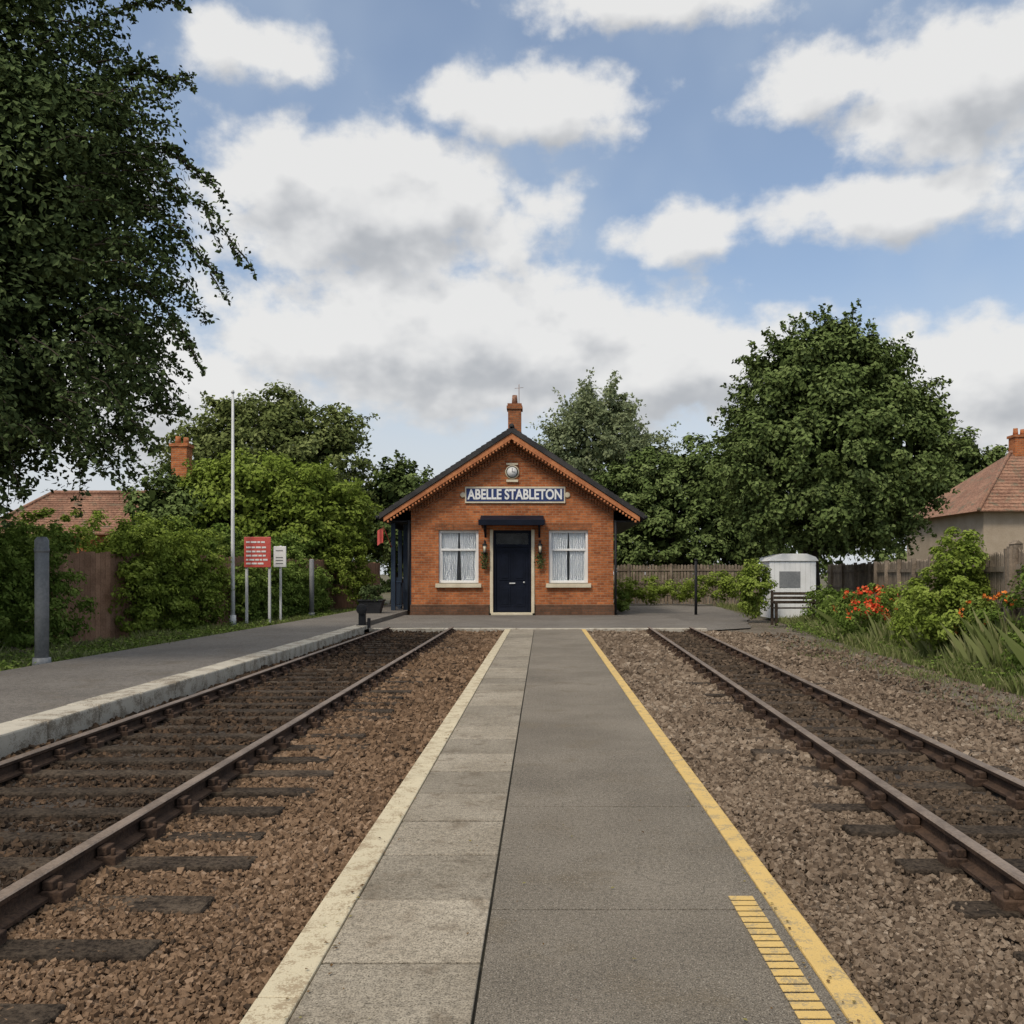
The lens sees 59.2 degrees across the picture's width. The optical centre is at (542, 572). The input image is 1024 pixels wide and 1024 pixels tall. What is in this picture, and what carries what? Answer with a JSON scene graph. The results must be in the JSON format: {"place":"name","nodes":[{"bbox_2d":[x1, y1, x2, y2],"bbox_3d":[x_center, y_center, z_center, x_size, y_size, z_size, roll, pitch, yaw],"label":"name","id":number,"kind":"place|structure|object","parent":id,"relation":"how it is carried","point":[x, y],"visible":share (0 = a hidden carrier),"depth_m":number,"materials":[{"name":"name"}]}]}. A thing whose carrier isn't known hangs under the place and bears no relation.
{"place":"outdoors","nodes":[
{"label":"outdoors","id":0,"kind":"place"},
{"bbox_2d":[49,535,125,552],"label":"walls","id":1,"kind":"structure","parent":0,"point":[100,537],"depth_m":35.00,"materials":[{"name":"beige brick"}]},
{"bbox_2d":[0,490,145,534],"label":"tiled roof","id":2,"kind":"structure","parent":1,"relation":"on","point":[61,503],"depth_m":36.34,"materials":[{"name":"tile"}]},
{"bbox_2d":[169,436,193,476],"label":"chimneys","id":3,"kind":"object","parent":1,"relation":"on","point":[180,451],"visible":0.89,"depth_m":36.95,"materials":[{"name":"orange brick"}]},
{"bbox_2d":[2,575,872,656],"bbox_3d":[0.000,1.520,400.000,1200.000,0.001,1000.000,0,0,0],"label":"ground","id":4,"kind":"structure","parent":0,"point":[387,596],"depth_m":51.62,"materials":[{"name":"green plant"}]},
{"bbox_2d":[0,510,98,651],"bbox_3d":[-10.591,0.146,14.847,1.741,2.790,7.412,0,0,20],"label":"hedge","id":5,"kind":"object","parent":4,"relation":"on","point":[16,576],"visible":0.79,"depth_m":16.92,"materials":[{"name":"green plant"}]},
{"bbox_2d":[15,507,201,620],"bbox_3d":[-10.334,-0.012,21.731,1.622,3.134,6.104,0,0,16],"label":"hedge","id":6,"kind":"object","parent":4,"relation":"on","point":[99,547],"visible":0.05,"depth_m":20.73,"materials":[{"name":"green plant"}]},
{"bbox_2d":[0,0,256,528],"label":"roadside tree","id":7,"kind":"object","parent":4,"relation":"on","point":[50,254],"visible":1,"depth_m":12.21,"materials":[{"name":"green plant"}]},
{"bbox_2d":[105,516,234,638],"bbox_3d":[-8.900,0.131,21.624,1.442,2.840,4.250,0,0,14],"label":"hedge","id":8,"kind":"object","parent":4,"relation":"on","point":[163,583],"visible":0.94,"depth_m":21.07,"materials":[{"name":"green plant"}]},
{"bbox_2d":[114,462,230,552],"bbox_3d":[-13.230,-1.236,33.053,4.758,5.672,3.736,0,0,0],"label":"broadleaf tree","id":9,"kind":"object","parent":4,"relation":"on","point":[157,499],"visible":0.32,"depth_m":32.30,"materials":[{"name":"green plant"}]},
{"bbox_2d":[0,603,386,671],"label":"grass verge","id":10,"kind":"object","parent":4,"relation":"on","point":[101,639],"depth_m":17.51,"materials":[{"name":"green plant"}]},
{"bbox_2d":[32,537,50,665],"bbox_3d":[-7.350,0.435,13.200,0.259,1.930,0.259,0,0,0],"label":"metal bollard post","id":11,"kind":"object","parent":10,"relation":"on","point":[41,598],"visible":0.83,"depth_m":13.12,"materials":[{"name":"grey metal"}]},
{"bbox_2d":[229,390,235,625],"bbox_3d":[-8.100,-1.690,23.500,0.172,6.180,0.180,0,0,0],"label":"flag pole","id":12,"kind":"object","parent":10,"relation":"on","point":[232,615],"visible":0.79,"depth_m":23.47,"materials":[{"name":"white metal"}]},
{"bbox_2d":[244,537,270,623],"bbox_3d":[-7.605,0.195,24.006,0.710,2.310,0.107,0,0,0],"label":"notice sign","id":13,"kind":"object","parent":10,"relation":"on","point":[257,551],"visible":0.97,"depth_m":23.96,"materials":[{"name":"red metal"}]},
{"bbox_2d":[274,546,285,619],"bbox_3d":[-7.190,0.300,24.622,0.340,2.100,0.096,0,0,0],"label":"notice sign","id":14,"kind":"object","parent":10,"relation":"on","point":[280,557],"visible":0.97,"depth_m":24.58,"materials":[{"name":"white metal"}]},
{"bbox_2d":[308,559,314,616],"bbox_3d":[-7.350,0.480,28.600,0.195,1.840,0.195,0,0,0],"label":"metal bollard post","id":15,"kind":"object","parent":10,"relation":"on","point":[311,585],"visible":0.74,"depth_m":28.54,"materials":[{"name":"grey metal"}]},
{"bbox_2d":[329,537,379,605],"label":"shrub","id":16,"kind":"object","parent":10,"relation":"on","point":[359,578],"visible":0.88,"depth_m":32.90,"materials":[{"name":"green plant"}]},
{"bbox_2d":[0,604,409,758],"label":"side platform","id":17,"kind":"structure","parent":4,"relation":"on","point":[43,703],"depth_m":11.51,"materials":[{"name":"concrete"}]},
{"bbox_2d":[356,604,370,627],"bbox_3d":[-4.385,1.048,22.010,0.330,0.595,0.220,0,0,0],"label":"ground signal","id":18,"kind":"object","parent":17,"relation":"on","point":[361,609],"visible":0.94,"depth_m":21.94,"materials":[{"name":"metal"}]},
{"bbox_2d":[357,583,386,612],"bbox_3d":[-5.470,0.809,28.901,0.938,0.951,0.925,0,0,0],"label":"black planter","id":19,"kind":"object","parent":17,"relation":"on","point":[374,603],"visible":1,"depth_m":28.69,"materials":[{"name":"metal"}]},
{"bbox_2d":[391,523,410,609],"bbox_3d":[-4.890,-0.215,32.520,0.660,3.030,3.240,0,0,0],"label":"side porch and railings","id":20,"kind":"object","parent":17,"relation":"on","point":[399,591],"visible":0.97,"depth_m":31.30,"materials":[{"name":"blue paint"}]},
{"bbox_2d":[377,526,391,546],"bbox_3d":[-5.334,-1.239,30.611,0.184,0.695,0.642,0,0,39],"label":"red flag","id":21,"kind":"object","parent":20,"relation":"attached to","point":[379,536],"visible":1,"depth_m":30.42,"materials":[{"name":"fabric"}]},
{"bbox_2d":[49,551,379,641],"bbox_3d":[-8.447,0.530,30.176,0.943,2.040,23.692,0,0,6],"label":"wooden fence","id":22,"kind":"object","parent":4,"relation":"on","point":[100,569],"visible":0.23,"depth_m":19.72,"materials":[{"name":"brown wood"}]},
{"bbox_2d":[0,627,467,1023],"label":"railway track","id":23,"kind":"structure","parent":4,"relation":"on","point":[52,880],"depth_m":5.92,"materials":[{"name":"brown wood"}]},
{"bbox_2d":[152,514,335,590],"bbox_3d":[-9.181,0.002,28.532,1.744,3.119,10.980,0,0,9],"label":"hedge","id":24,"kind":"object","parent":4,"relation":"on","point":[291,548],"visible":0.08,"depth_m":27.58,"materials":[{"name":"green plant"}]},
{"bbox_2d":[0,630,503,1023],"bbox_3d":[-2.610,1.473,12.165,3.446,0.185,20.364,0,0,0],"label":"track ballast","id":25,"kind":"structure","parent":4,"relation":"on","point":[290,851],"depth_m":4.81,"materials":[{"name":"brown gravel"}]},
{"bbox_2d":[0,654,393,890],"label":"ballast bed","id":26,"kind":"object","parent":25,"relation":"on","point":[75,802],"depth_m":5.82,"materials":[{"name":"brown gravel"}]},
{"bbox_2d":[142,382,383,560],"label":"broadleaf tree","id":27,"kind":"object","parent":4,"relation":"on","point":[282,423],"visible":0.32,"depth_m":41.91,"materials":[{"name":"green plant"}]},
{"bbox_2d":[167,447,383,578],"bbox_3d":[-10.120,-1.592,34.192,8.346,6.384,5.360,0,0,0],"label":"broadleaf tree","id":28,"kind":"object","parent":4,"relation":"on","point":[304,503],"visible":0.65,"depth_m":32.71,"materials":[{"name":"green plant"}]},
{"bbox_2d":[226,554,335,622],"bbox_3d":[-8.012,0.450,27.939,1.181,2.181,7.478,0,0,6],"label":"hedge","id":29,"kind":"object","parent":4,"relation":"on","point":[295,586],"visible":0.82,"depth_m":27.19,"materials":[{"name":"green plant"}]},
{"bbox_2d":[352,449,433,603],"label":"broadleaf tree","id":30,"kind":"object","parent":4,"relation":"on","point":[395,483],"visible":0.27,"depth_m":43.05,"materials":[{"name":"green plant"}]},
{"bbox_2d":[0,606,1017,683],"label":"verge weeds","id":31,"kind":"object","parent":4,"relation":"on","point":[228,629],"visible":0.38,"depth_m":17.05,"materials":[{"name":"green plant"}]},
{"bbox_2d":[239,629,882,1023],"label":"station platform","id":32,"kind":"structure","parent":4,"relation":"on","point":[547,787],"depth_m":3.92,"materials":[{"name":"concrete"}]},
{"bbox_2d":[285,640,859,1023],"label":"leaf litter","id":33,"kind":"object","parent":32,"relation":"on","point":[827,980],"visible":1,"depth_m":3.55,"materials":[{"name":"brown plant"}]},
{"bbox_2d":[525,367,686,578],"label":"willow tree","id":34,"kind":"object","parent":4,"relation":"on","point":[574,432],"visible":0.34,"depth_m":58.52,"materials":[{"name":"green plant"}]},
{"bbox_2d":[353,529,906,591],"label":"distant trees","id":35,"kind":"object","parent":4,"relation":"on","point":[879,558],"visible":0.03,"depth_m":70.32,"materials":[{"name":"green plant"}]},
{"bbox_2d":[591,432,771,600],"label":"broadleaf tree","id":36,"kind":"object","parent":4,"relation":"on","point":[664,501],"visible":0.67,"depth_m":45.54,"materials":[{"name":"green plant"}]},
{"bbox_2d":[613,564,759,605],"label":"picket fence","id":37,"kind":"object","parent":4,"relation":"on","point":[623,571],"visible":0.44,"depth_m":42.34,"materials":[{"name":"brown wood"}]},
{"bbox_2d":[587,629,1023,1023],"bbox_3d":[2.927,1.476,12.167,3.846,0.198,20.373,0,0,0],"label":"track ballast","id":38,"kind":"structure","parent":4,"relation":"on","point":[682,711],"depth_m":5.38,"materials":[{"name":"gravel"}]},
{"bbox_2d":[725,655,1023,858],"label":"ballast bed","id":39,"kind":"object","parent":38,"relation":"on","point":[897,776],"depth_m":6.53,"materials":[{"name":"brown gravel"}]},
{"bbox_2d":[800,584,854,629],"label":"shrub","id":40,"kind":"object","parent":4,"relation":"on","point":[834,596],"visible":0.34,"depth_m":24.04,"materials":[{"name":"green plant"}]},
{"bbox_2d":[682,298,973,594],"bbox_3d":[9.373,-3.628,29.804,8.277,10.557,8.004,0,0,42],"label":"broadleaf tree","id":41,"kind":"object","parent":4,"relation":"on","point":[834,418],"visible":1,"depth_m":28.23,"materials":[{"name":"green plant"}]},
{"bbox_2d":[646,627,1023,962],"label":"railway track","id":42,"kind":"structure","parent":4,"relation":"on","point":[959,849],"depth_m":6.15,"materials":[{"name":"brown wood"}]},
{"bbox_2d":[716,601,1023,695],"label":"grass verge","id":43,"kind":"object","parent":4,"relation":"on","point":[1011,684],"depth_m":14.57,"materials":[{"name":"green plant"}]},
{"bbox_2d":[759,554,817,617],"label":"white garden shed","id":44,"kind":"structure","parent":43,"relation":"on","point":[793,573],"depth_m":28.00,"materials":[{"name":"paint"}]},
{"bbox_2d":[779,571,799,586],"bbox_3d":[7.675,0.200,27.992,0.650,0.500,0.013,0,0,0],"label":"window","id":45,"kind":"structure","parent":44,"relation":"in","point":[786,578],"depth_m":27.99,"materials":[{"name":"grey paint"}]},
{"bbox_2d":[771,590,819,625],"bbox_3d":[6.960,0.965,24.860,1.220,0.970,0.520,0,0,0],"label":"garden bench","id":46,"kind":"object","parent":43,"relation":"on","point":[776,603],"visible":0.8,"depth_m":25.02,"materials":[{"name":"brown wood"}]},
{"bbox_2d":[830,583,900,634],"bbox_3d":[7.159,0.825,19.839,1.508,1.200,3.023,0,0,37],"label":"red flower bush","id":47,"kind":"object","parent":43,"relation":"on","point":[862,601],"visible":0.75,"depth_m":19.25,"materials":[{"name":"green plant"}]},
{"bbox_2d":[809,599,1023,675],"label":"tall grass","id":48,"kind":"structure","parent":43,"relation":"on","point":[980,647],"depth_m":12.98,"materials":[{"name":"green plant"}]},
{"bbox_2d":[900,526,996,654],"bbox_3d":[6.797,0.343,14.597,1.910,2.248,1.481,0,0,-35],"label":"shrub","id":49,"kind":"object","parent":43,"relation":"on","point":[949,582],"visible":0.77,"depth_m":14.46,"materials":[{"name":"green plant"}]},
{"bbox_2d":[954,590,1023,645],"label":"orange flower bush","id":50,"kind":"object","parent":43,"relation":"on","point":[992,615],"visible":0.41,"depth_m":13.67,"materials":[{"name":"green plant"}]},
{"bbox_2d":[827,549,1006,630],"bbox_3d":[9.404,0.595,24.580,0.646,1.910,23.181,0,0,11],"label":"picket fence","id":51,"kind":"object","parent":4,"relation":"on","point":[851,577],"visible":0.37,"depth_m":24.74,"materials":[{"name":"brown wood"}]},
{"bbox_2d":[877,581,961,650],"bbox_3d":[7.216,0.819,17.107,1.516,1.325,3.890,0,0,17],"label":"shrub","id":52,"kind":"object","parent":4,"relation":"on","point":[899,624],"visible":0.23,"depth_m":16.69,"materials":[{"name":"green plant"}]},
{"bbox_2d":[856,426,1008,556],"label":"broadleaf tree","id":53,"kind":"object","parent":4,"relation":"on","point":[972,465],"visible":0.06,"depth_m":50.62,"materials":[{"name":"green plant"}]},
{"bbox_2d":[999,563,1023,677],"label":"shrub","id":54,"kind":"object","parent":4,"relation":"on","point":[1012,658],"visible":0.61,"depth_m":11.93,"materials":[{"name":"green plant"}]},
{"bbox_2d":[1007,546,1023,623],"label":"picket fence","id":55,"kind":"object","parent":4,"relation":"on","point":[1010,561],"visible":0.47,"depth_m":13.15,"materials":[{"name":"brown wood"}]},
{"bbox_2d":[1009,540,1022,625],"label":"fence post","id":56,"kind":"object","parent":4,"relation":"on","point":[1016,544],"visible":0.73,"depth_m":13.12,"materials":[{"name":"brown wood"}]},
{"bbox_2d":[0,0,1023,574],"label":"sky","id":57,"kind":"structure","parent":0,"point":[442,209],"materials":[{"name":"blue"}]},
{"bbox_2d":[466,488,563,500],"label":"name board field","id":58,"kind":"structure","parent":0,"point":[503,495],"depth_m":30.63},
{"bbox_2d":[468,489,561,499],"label":"name letters","id":59,"kind":"object","parent":58,"relation":"attached to","point":[507,494],"visible":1,"depth_m":30.62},
{"bbox_2d":[371,615,707,631],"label":"station forecourt","id":60,"kind":"structure","parent":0,"point":[472,623],"depth_m":24.95,"materials":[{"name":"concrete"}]},
{"bbox_2d":[410,604,614,614],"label":"plinth","id":61,"kind":"structure","parent":60,"relation":"on","point":[485,609],"depth_m":30.65,"materials":[{"name":"brick"}]},
{"bbox_2d":[411,440,612,604],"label":"brick walls","id":62,"kind":"structure","parent":61,"relation":"on","point":[454,507],"depth_m":30.70,"materials":[{"name":"orange brick"}]},
{"bbox_2d":[435,584,480,587],"bbox_3d":[-2.880,0.430,30.695,1.560,0.140,0.210,0,0,0],"label":"window sill","id":63,"kind":"structure","parent":62,"relation":"attached to","point":[457,585],"depth_m":30.59,"materials":[{"name":"beige stone"}]},
{"bbox_2d":[439,530,478,582],"bbox_3d":[-2.880,-0.559,30.820,1.356,1.798,0.080,0,0,0],"label":"window frame","id":64,"kind":"object","parent":62,"relation":"attached to","point":[441,550],"visible":1,"depth_m":30.79,"materials":[{"name":"white wood"}]},
{"bbox_2d":[442,533,475,579],"bbox_3d":[-2.880,-0.562,30.823,1.190,1.625,0.006,0,0,0],"label":"window glass","id":65,"kind":"object","parent":64,"relation":"in","point":[458,565],"visible":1,"depth_m":30.82,"materials":[{"name":"glass"}]},
{"bbox_2d":[440,583,478,583],"bbox_3d":[-2.880,-0.500,31.210,1.560,2.200,0.020,0,0,0],"label":"room shade","id":66,"kind":"object","parent":62,"relation":"attached to","point":[459,583],"depth_m":31.20,"materials":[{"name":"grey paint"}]},
{"bbox_2d":[379,423,643,520],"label":"slate roof","id":67,"kind":"structure","parent":62,"relation":"on","point":[405,515],"depth_m":30.15,"materials":[{"name":"grey stone"}]},
{"bbox_2d":[384,433,639,521],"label":"bargeboards","id":68,"kind":"object","parent":67,"relation":"attached to","point":[499,444],"visible":1,"depth_m":30.19,"materials":[{"name":"wood"}]},
{"bbox_2d":[507,403,522,431],"bbox_3d":[-1.050,-5.330,33.475,0.580,1.860,0.650,0,0,0],"label":"chimney stack","id":69,"kind":"object","parent":67,"relation":"on","point":[514,410],"visible":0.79,"depth_m":33.20,"materials":[{"name":"brick"}]},
{"bbox_2d":[512,387,522,402],"bbox_3d":[-0.947,-6.550,33.450,0.436,0.900,0.240,0,0,0],"label":"chimney pot and aerial","id":70,"kind":"object","parent":69,"relation":"on","point":[514,399],"visible":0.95,"depth_m":33.36,"materials":[{"name":"ceramic"}]},
{"bbox_2d":[375,515,647,533],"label":"gutters and soffit","id":71,"kind":"object","parent":62,"relation":"attached to","point":[622,526],"visible":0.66,"depth_m":31.64,"materials":[{"name":"metal"}]},
{"bbox_2d":[408,520,616,613],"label":"downpipes","id":72,"kind":"object","parent":71,"relation":"attached to","point":[615,566],"visible":1,"depth_m":30.62,"materials":[{"name":"metal"}]},
{"bbox_2d":[409,440,614,517],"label":"gable corbels","id":73,"kind":"object","parent":62,"relation":"attached to","point":[433,500],"visible":0.98,"depth_m":30.60,"materials":[{"name":"brick"}]},
{"bbox_2d":[505,463,518,481],"bbox_3d":[-1.050,-3.420,30.659,0.500,0.640,0.078,0,0,0],"label":"roundel frame","id":74,"kind":"object","parent":62,"relation":"attached to","point":[511,464],"visible":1,"depth_m":30.63,"materials":[{"name":"beige stone"}]},
{"bbox_2d":[507,467,516,476],"bbox_3d":[-1.050,-3.440,30.622,0.340,0.340,0.014,0,0,0],"label":"roundel face","id":75,"kind":"object","parent":74,"relation":"attached to","point":[511,471],"visible":1,"depth_m":30.61},
{"bbox_2d":[490,530,534,614],"bbox_3d":[-1.050,-0.015,30.630,1.520,2.930,0.700,0,0,0],"label":"door surround and step","id":76,"kind":"object","parent":62,"relation":"attached to","point":[532,612],"visible":0.91,"depth_m":30.66,"materials":[{"name":"beige stone"}]},
{"bbox_2d":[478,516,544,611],"bbox_3d":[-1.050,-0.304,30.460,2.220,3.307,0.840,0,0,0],"label":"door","id":77,"kind":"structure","parent":76,"relation":"in","point":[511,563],"depth_m":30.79,"materials":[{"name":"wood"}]},
{"bbox_2d":[496,533,527,543],"bbox_3d":[-1.050,-1.170,30.833,1.100,0.380,0.006,0,0,0],"label":"transom glass","id":78,"kind":"object","parent":76,"relation":"attached to","point":[511,538],"visible":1,"depth_m":30.83,"materials":[{"name":"black glass"}]},
{"bbox_2d":[435,523,591,529],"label":"brick lintels","id":79,"kind":"object","parent":62,"relation":"attached to","point":[452,526],"visible":0.98,"depth_m":30.69,"materials":[{"name":"orange brick"}]},
{"bbox_2d":[460,487,569,502],"bbox_3d":[-0.950,-2.660,30.669,3.756,0.560,0.058,0,0,0],"label":"name board","id":80,"kind":"object","parent":62,"relation":"attached to","point":[463,494],"visible":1,"depth_m":30.64,"materials":[{"name":"metal"}]},
{"bbox_2d":[538,541,541,553],"bbox_3d":[-0.100,-0.867,30.552,0.192,0.535,0.295,0,0,0],"label":"lantern frame","id":81,"kind":"object","parent":62,"relation":"attached to","point":[538,547],"visible":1,"depth_m":30.45,"materials":[{"name":"black metal"}]},
{"bbox_2d":[534,552,547,568],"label":"trailing plant","id":82,"kind":"object","parent":81,"relation":"attached to","point":[537,561],"visible":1,"depth_m":30.56,"materials":[{"name":"green plant"}]},
{"bbox_2d":[549,530,587,582],"bbox_3d":[0.870,-0.559,30.820,1.336,1.798,0.080,0,0,0],"label":"window frame","id":83,"kind":"object","parent":62,"relation":"attached to","point":[585,550],"visible":1,"depth_m":30.79,"materials":[{"name":"white wood"}]},
{"bbox_2d":[551,533,584,579],"bbox_3d":[0.870,-0.562,30.823,1.170,1.625,0.006,0,0,0],"label":"window glass","id":84,"kind":"object","parent":83,"relation":"in","point":[567,565],"visible":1,"depth_m":30.82,"materials":[{"name":"grey glass"}]},
{"bbox_2d":[549,583,587,583],"bbox_3d":[0.870,-0.500,31.210,1.540,2.200,0.020,0,0,0],"label":"room shade","id":85,"kind":"object","parent":62,"relation":"attached to","point":[568,583],"depth_m":31.20,"materials":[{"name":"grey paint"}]},
{"bbox_2d":[546,584,590,587],"bbox_3d":[0.870,0.430,30.695,1.540,0.140,0.210,0,0,0],"label":"window sill","id":86,"kind":"structure","parent":62,"relation":"attached to","point":[568,585],"depth_m":30.59,"materials":[{"name":"beige stone"}]},
{"bbox_2d":[613,599,750,629],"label":"access road","id":87,"kind":"structure","parent":0,"point":[709,617],"depth_m":31.66,"materials":[{"name":"grey asphalt"}]},
{"bbox_2d":[613,588,630,611],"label":"shrub","id":88,"kind":"object","parent":87,"relation":"on","point":[623,605],"visible":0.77,"depth_m":32.91,"materials":[{"name":"green plant"}]},
{"bbox_2d":[613,570,743,604],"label":"shrub","id":89,"kind":"object","parent":87,"relation":"on","point":[686,588],"visible":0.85,"depth_m":40.41,"materials":[{"name":"green plant"}]},
{"bbox_2d":[694,559,697,614],"bbox_3d":[5.350,0.500,31.500,0.134,2.000,0.140,0,0,0],"label":"metal bollard post","id":90,"kind":"object","parent":87,"relation":"on","point":[695,586],"visible":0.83,"depth_m":31.46,"materials":[{"name":"black metal"}]},
{"bbox_2d":[708,618,1023,732],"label":"dirt path","id":91,"kind":"structure","parent":0,"point":[759,625],"depth_m":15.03,"materials":[{"name":"brown gravel"}]},
{"bbox_2d":[735,558,777,619],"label":"shrub","id":92,"kind":"object","parent":91,"relation":"on","point":[749,576],"visible":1,"depth_m":26.82,"materials":[{"name":"green plant"}]},
{"bbox_2d":[779,642,867,667],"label":"grass tuft","id":93,"kind":"object","parent":91,"relation":"on","point":[827,655],"visible":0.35,"depth_m":15.83,"materials":[{"name":"green plant"}]},
{"bbox_2d":[788,637,906,661],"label":"grass tuft","id":94,"kind":"object","parent":91,"relation":"on","point":[848,647],"visible":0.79,"depth_m":17.55,"materials":[{"name":"green plant"}]},
{"bbox_2d":[862,655,1017,697],"bbox_3d":[5.536,1.433,13.285,1.521,0.113,5.175,0,0,0],"label":"grass tuft","id":95,"kind":"object","parent":91,"relation":"on","point":[917,675],"visible":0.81,"depth_m":12.98,"materials":[{"name":"green plant"}]},
{"bbox_2d":[907,688,1023,726],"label":"gravel","id":96,"kind":"structure","parent":91,"relation":"on","point":[999,715],"depth_m":9.89,"materials":[{"name":"brown gravel"}]},
{"bbox_2d":[907,511,1023,560],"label":"walls","id":97,"kind":"structure","parent":0,"point":[1000,531],"depth_m":38.00,"materials":[{"name":"beige paint"}]},
{"bbox_2d":[913,450,1023,518],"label":"tiled roof","id":98,"kind":"structure","parent":97,"relation":"on","point":[998,485],"depth_m":40.12,"materials":[{"name":"tile"}]},
{"bbox_2d":[1007,428,1023,456],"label":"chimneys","id":99,"kind":"object","parent":97,"relation":"on","point":[1016,443],"visible":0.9,"depth_m":41.70,"materials":[{"name":"orange brick"}]},
{"bbox_3d":[-1.980,-0.867,30.552,0.192,0.535,0.295,0,0,0],"label":"lantern","id":100,"kind":"object","parent":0,"visible":0},
{"bbox_2d":[480,552,489,568],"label":"trailing plant","id":101,"kind":"object","parent":100,"relation":"hanging from","point":[484,565],"visible":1,"depth_m":30.57,"materials":[{"name":"green plant"}]}
]}

